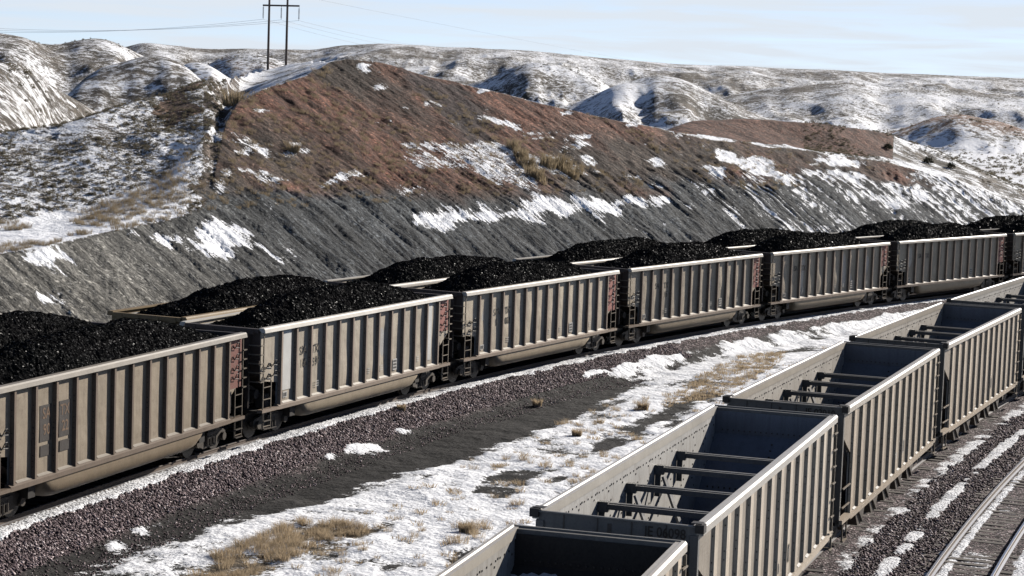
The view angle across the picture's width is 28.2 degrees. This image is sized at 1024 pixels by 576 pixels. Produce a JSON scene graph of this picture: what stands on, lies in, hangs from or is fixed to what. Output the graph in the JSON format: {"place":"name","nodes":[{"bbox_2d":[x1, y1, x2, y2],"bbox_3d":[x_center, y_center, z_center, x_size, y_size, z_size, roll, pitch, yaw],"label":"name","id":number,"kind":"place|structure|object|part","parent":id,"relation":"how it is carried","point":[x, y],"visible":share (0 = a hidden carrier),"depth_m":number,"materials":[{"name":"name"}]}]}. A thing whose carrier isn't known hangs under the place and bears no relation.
{"place":"outdoors","nodes":[
{"label":"outdoors","id":0,"kind":"place"},
{"bbox_2d":[0,33,1023,575],"bbox_3d":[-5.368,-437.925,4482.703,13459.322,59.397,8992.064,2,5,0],"label":"terrain","id":1,"kind":"structure","parent":0,"point":[98,273],"depth_m":114.45,"materials":[{"name":"soil"}]},
{"bbox_2d":[0,152,194,252],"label":"grass","id":2,"kind":"structure","parent":1,"relation":"on","point":[98,215],"depth_m":96.63,"materials":[{"name":"plant"}]},
{"bbox_2d":[218,86,251,106],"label":"bush","id":3,"kind":"object","parent":1,"relation":"on","point":[234,99],"visible":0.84,"depth_m":118.51,"materials":[{"name":"plant"}]},
{"bbox_2d":[262,0,299,69],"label":"power pole","id":4,"kind":"object","parent":1,"relation":"on","point":[287,5],"visible":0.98,"depth_m":295.70,"materials":[{"name":"brown wood"}]},
{"bbox_2d":[15,19,260,32],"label":"power line","id":5,"kind":"object","parent":4,"relation":"attached to","point":[99,31],"visible":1,"depth_m":305.25,"materials":[{"name":"metal"}]},
{"bbox_2d":[0,20,275,31],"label":"power line","id":6,"kind":"object","parent":4,"relation":"attached to","point":[125,30],"visible":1,"depth_m":307.16,"materials":[{"name":"metal"}]},
{"bbox_2d":[0,20,298,30],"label":"power line","id":7,"kind":"object","parent":4,"relation":"attached to","point":[153,29],"visible":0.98,"depth_m":308.43,"materials":[{"name":"metal"}]},
{"bbox_2d":[264,19,458,60],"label":"power line","id":8,"kind":"object","parent":4,"relation":"attached to","point":[352,42],"visible":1,"depth_m":330.71,"materials":[{"name":"metal"}]},
{"bbox_2d":[283,20,470,56],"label":"power line","id":9,"kind":"object","parent":4,"relation":"attached to","point":[369,41],"visible":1,"depth_m":330.66,"materials":[{"name":"metal"}]},
{"bbox_2d":[302,21,483,52],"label":"power line","id":10,"kind":"object","parent":4,"relation":"attached to","point":[381,39],"visible":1,"depth_m":334.11,"materials":[{"name":"metal"}]},
{"bbox_2d":[322,0,700,72],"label":"power line","id":11,"kind":"object","parent":4,"relation":"attached to","point":[499,35],"visible":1,"depth_m":341.23,"materials":[{"name":"metal"}]},
{"bbox_2d":[286,141,301,152],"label":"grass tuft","id":12,"kind":"object","parent":1,"relation":"on","point":[295,148],"visible":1,"depth_m":113.65,"materials":[{"name":"plant"}]},
{"bbox_2d":[396,403,405,410],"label":"grass tuft","id":13,"kind":"object","parent":1,"relation":"on","point":[400,407],"visible":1,"depth_m":76.47,"materials":[{"name":"beige plant"}]},
{"bbox_2d":[456,520,474,533],"bbox_3d":[-1.337,6.856,58.615,0.598,0.390,0.622,2,5,0],"label":"grass tuft","id":14,"kind":"object","parent":1,"relation":"on","point":[466,525],"visible":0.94,"depth_m":58.49,"materials":[{"name":"beige plant"}]},
{"bbox_2d":[0,287,982,526],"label":"railway track","id":15,"kind":"structure","parent":1,"relation":"on","point":[203,453],"depth_m":76.56,"materials":[{"name":"metal"}]},
{"bbox_2d":[0,329,246,517],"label":"coal gondola","id":16,"kind":"object","parent":15,"relation":"on","point":[66,430],"visible":0.94,"depth_m":57.66,"materials":[{"name":"beige paint"}]},
{"bbox_2d":[0,318,219,468],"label":"coal load","id":17,"kind":"object","parent":16,"relation":"in","point":[55,352],"visible":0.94,"depth_m":57.56},
{"bbox_2d":[179,292,452,438],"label":"coal gondola","id":18,"kind":"object","parent":15,"relation":"on","point":[311,366],"visible":0.81,"depth_m":71.54,"materials":[{"name":"beige paint"}]},
{"bbox_2d":[210,280,428,391],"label":"coal load","id":19,"kind":"object","parent":18,"relation":"in","point":[316,302],"visible":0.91,"depth_m":71.70},
{"bbox_2d":[398,268,619,382],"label":"coal gondola","id":20,"kind":"object","parent":15,"relation":"on","point":[506,324],"visible":0.88,"depth_m":86.27,"materials":[{"name":"beige paint"}]},
{"bbox_2d":[422,259,591,343],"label":"coal load","id":21,"kind":"object","parent":20,"relation":"in","point":[492,274],"visible":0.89,"depth_m":85.98},
{"bbox_2d":[574,253,762,345],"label":"coal gondola","id":22,"kind":"object","parent":15,"relation":"on","point":[671,297],"visible":0.85,"depth_m":100.47,"materials":[{"name":"beige paint"}]},
{"bbox_2d":[594,241,743,313],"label":"coal load","id":23,"kind":"object","parent":22,"relation":"in","point":[671,252],"visible":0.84,"depth_m":101.05},
{"bbox_2d":[729,241,890,320],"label":"coal gondola","id":24,"kind":"object","parent":15,"relation":"on","point":[811,278],"visible":0.87,"depth_m":114.11,"materials":[{"name":"beige paint"}]},
{"bbox_2d":[741,232,868,291],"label":"coal load","id":25,"kind":"object","parent":24,"relation":"in","point":[795,241],"visible":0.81,"depth_m":113.69},
{"bbox_2d":[857,233,1006,301],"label":"coal gondola","id":26,"kind":"object","parent":15,"relation":"on","point":[940,264],"visible":0.89,"depth_m":127.03,"materials":[{"name":"beige paint"}]},
{"bbox_2d":[870,222,991,275],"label":"coal load","id":27,"kind":"object","parent":26,"relation":"in","point":[930,231],"visible":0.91,"depth_m":127.16},
{"bbox_2d":[982,229,1023,284],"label":"coal gondola","id":28,"kind":"object","parent":15,"relation":"on","point":[1011,269],"visible":0.5,"depth_m":135.69,"materials":[{"name":"beige paint"}]},
{"bbox_2d":[989,220,1023,265],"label":"coal load","id":29,"kind":"object","parent":28,"relation":"in","point":[1016,227],"visible":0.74,"depth_m":137.48},
{"bbox_2d":[176,347,824,575],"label":"grass","id":30,"kind":"structure","parent":1,"relation":"on","point":[284,531],"depth_m":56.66,"materials":[{"name":"beige plant"}]},
{"bbox_2d":[0,342,1023,575],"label":"gravel","id":31,"kind":"structure","parent":1,"relation":"on","point":[12,545],"depth_m":63.39,"materials":[{"name":"grey gravel"}]},
{"bbox_2d":[0,77,1023,218],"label":"sagebrush","id":32,"kind":"object","parent":1,"relation":"on","point":[149,124],"visible":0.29,"depth_m":107.36,"materials":[{"name":"plant"}]},
{"bbox_2d":[0,33,1023,181],"bbox_3d":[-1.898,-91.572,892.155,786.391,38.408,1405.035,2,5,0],"label":"sagebrush","id":33,"kind":"object","parent":1,"relation":"on","point":[1001,166],"visible":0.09,"depth_m":562.15,"materials":[{"name":"plant"}]},
{"bbox_2d":[503,137,550,184],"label":"brush clump","id":34,"kind":"object","parent":1,"relation":"on","point":[528,163],"visible":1,"depth_m":130.24,"materials":[{"name":"plant"}]},
{"bbox_2d":[191,66,871,210],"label":"grass","id":35,"kind":"structure","parent":1,"relation":"on","point":[234,123],"depth_m":121.64,"materials":[{"name":"plant"}]},
{"bbox_2d":[532,397,543,406],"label":"grass tuft","id":36,"kind":"object","parent":1,"relation":"on","point":[536,403],"visible":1,"depth_m":82.69,"materials":[{"name":"beige plant"}]},
{"bbox_2d":[537,149,586,179],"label":"brush clump","id":37,"kind":"object","parent":1,"relation":"on","point":[565,165],"visible":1,"depth_m":132.77,"materials":[{"name":"plant"}]},
{"bbox_2d":[571,428,584,436],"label":"grass tuft","id":38,"kind":"object","parent":1,"relation":"on","point":[577,433],"visible":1,"depth_m":75.73,"materials":[{"name":"beige plant"}]},
{"bbox_2d":[637,399,649,410],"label":"grass tuft","id":39,"kind":"object","parent":1,"relation":"on","point":[645,405],"visible":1,"depth_m":82.77,"materials":[{"name":"beige plant"}]},
{"bbox_2d":[883,143,892,148],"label":"bush","id":40,"kind":"object","parent":1,"relation":"on","point":[888,146],"visible":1,"depth_m":174.60,"materials":[{"name":"green plant"}]},
{"bbox_2d":[802,389,1023,575],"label":"railway track","id":41,"kind":"structure","parent":1,"relation":"on","point":[927,455],"depth_m":67.45,"materials":[{"name":"metal"}]},
{"bbox_2d":[436,524,687,575],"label":"hopper car","id":42,"kind":"object","parent":41,"relation":"on","point":[516,550],"visible":1,"depth_m":35.75,"materials":[{"name":"paint"}]},
{"bbox_2d":[529,405,837,575],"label":"hopper car","id":43,"kind":"object","parent":41,"relation":"on","point":[722,490],"visible":0.94,"depth_m":45.39,"materials":[{"name":"paint"}]},
{"bbox_2d":[722,341,939,542],"bbox_3d":[9.614,4.378,59.674,3.310,4.068,16.200,4,6,21],"label":"hopper car","id":44,"kind":"object","parent":41,"relation":"on","point":[879,401],"visible":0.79,"depth_m":59.34,"materials":[{"name":"paint"}]},
{"bbox_3d":[8.180,6.001,56.165,2.960,0.685,1.840,4,6,21],"label":"hopper door","id":45,"kind":"part","parent":44,"relation":"part of","materials":[{"name":"metal"}]},
{"bbox_3d":[8.873,5.855,57.982,2.960,0.685,1.840,4,6,21],"label":"hopper door","id":46,"kind":"part","parent":44,"relation":"part of","materials":[{"name":"metal"}]},
{"bbox_3d":[9.567,5.709,59.799,2.960,0.685,1.840,4,6,21],"label":"hopper door","id":47,"kind":"part","parent":44,"relation":"part of","materials":[{"name":"metal"}]},
{"bbox_3d":[10.260,5.563,61.616,2.960,0.685,1.840,4,6,21],"label":"hopper door","id":48,"kind":"part","parent":44,"relation":"part of","materials":[{"name":"metal"}]},
{"bbox_3d":[10.953,5.417,63.432,2.960,0.685,1.840,4,6,21],"label":"hopper door","id":49,"kind":"part","parent":44,"relation":"part of","materials":[{"name":"metal"}]},
{"bbox_2d":[849,302,1021,458],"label":"hopper car","id":50,"kind":"object","parent":41,"relation":"on","point":[976,345],"visible":0.66,"depth_m":74.28,"materials":[{"name":"paint"}]},
{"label":"hopper door","id":51,"kind":"part","parent":50,"relation":"part of","materials":[{"name":"metal"}]},
{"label":"hopper door","id":52,"kind":"part","parent":50,"relation":"part of","materials":[{"name":"metal"}]},
{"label":"hopper door","id":53,"kind":"part","parent":50,"relation":"part of","materials":[{"name":"metal"}]},
{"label":"hopper door","id":54,"kind":"part","parent":50,"relation":"part of","materials":[{"name":"metal"}]},
{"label":"hopper door","id":55,"kind":"part","parent":50,"relation":"part of","materials":[{"name":"metal"}]},
{"bbox_2d":[946,276,1023,400],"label":"hopper car","id":56,"kind":"object","parent":41,"relation":"on","point":[1009,293],"visible":0.34,"depth_m":87.66,"materials":[{"name":"paint"}]},
{"bbox_2d":[922,156,934,163],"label":"bush","id":57,"kind":"object","parent":1,"relation":"on","point":[925,159],"visible":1,"depth_m":175.72,"materials":[{"name":"green plant"}]},
{"bbox_2d":[947,162,955,167],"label":"bush","id":58,"kind":"object","parent":1,"relation":"on","point":[951,165],"visible":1,"depth_m":176.12,"materials":[{"name":"green plant"}]},
{"bbox_2d":[909,454,1023,575],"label":"railway track","id":59,"kind":"structure","parent":1,"relation":"on","point":[969,522],"depth_m":56.80,"materials":[{"name":"metal"}]},
{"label":"railway track","id":60,"kind":"object","parent":1,"relation":"on","visible":0},
{"bbox_2d":[107,302,255,324],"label":"coal gondola","id":61,"kind":"object","parent":60,"relation":"on","point":[131,312],"visible":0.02,"depth_m":71.25,"materials":[{"name":"paint"}]},
{"bbox_2d":[137,274,333,320],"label":"coal load","id":62,"kind":"object","parent":61,"relation":"in","point":[243,292],"visible":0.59,"depth_m":74.78},
{"bbox_2d":[324,275,448,285],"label":"coal gondola","id":63,"kind":"object","parent":60,"relation":"on","point":[337,281],"depth_m":86.69,"materials":[{"name":"beige paint"}]},
{"bbox_2d":[358,254,506,284],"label":"coal load","id":64,"kind":"object","parent":63,"relation":"in","point":[421,269],"visible":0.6,"depth_m":88.66},
{"bbox_2d":[512,255,621,265],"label":"coal gondola","id":65,"kind":"object","parent":60,"relation":"on","point":[532,258],"visible":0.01,"depth_m":101.80,"materials":[{"name":"beige paint"}]},
{"bbox_2d":[537,236,664,262],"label":"coal load","id":66,"kind":"object","parent":65,"relation":"in","point":[601,249],"visible":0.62,"depth_m":103.68},
{"bbox_2d":[0,0,1023,78],"label":"sky","id":67,"kind":"structure","parent":0,"point":[981,38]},
{"bbox_3d":[-16.193,3.588,61.266,3.284,3.803,16.200,4,6,18],"label":"coal gondola","id":68,"kind":"object","parent":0,"visible":0},
{"bbox_2d":[0,310,97,348],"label":"coal load","id":69,"kind":"object","parent":68,"relation":"in","point":[16,325],"visible":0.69,"depth_m":62.82},
{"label":"coal gondola","id":70,"kind":"object","parent":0,"visible":0},
{"bbox_2d":[705,228,804,246],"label":"coal load","id":71,"kind":"object","parent":70,"relation":"in","point":[743,237],"visible":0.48,"depth_m":117.35},
{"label":"coal gondola","id":72,"kind":"object","parent":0,"visible":0},
{"bbox_2d":[837,220,930,236],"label":"coal load","id":73,"kind":"object","parent":72,"relation":"in","point":[885,227],"visible":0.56,"depth_m":131.18},
{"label":"coal gondola","id":74,"kind":"object","parent":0,"visible":0},
{"bbox_2d":[966,214,1023,228],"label":"coal load","id":75,"kind":"object","parent":74,"relation":"in","point":[996,222],"visible":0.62,"depth_m":143.40}
]}

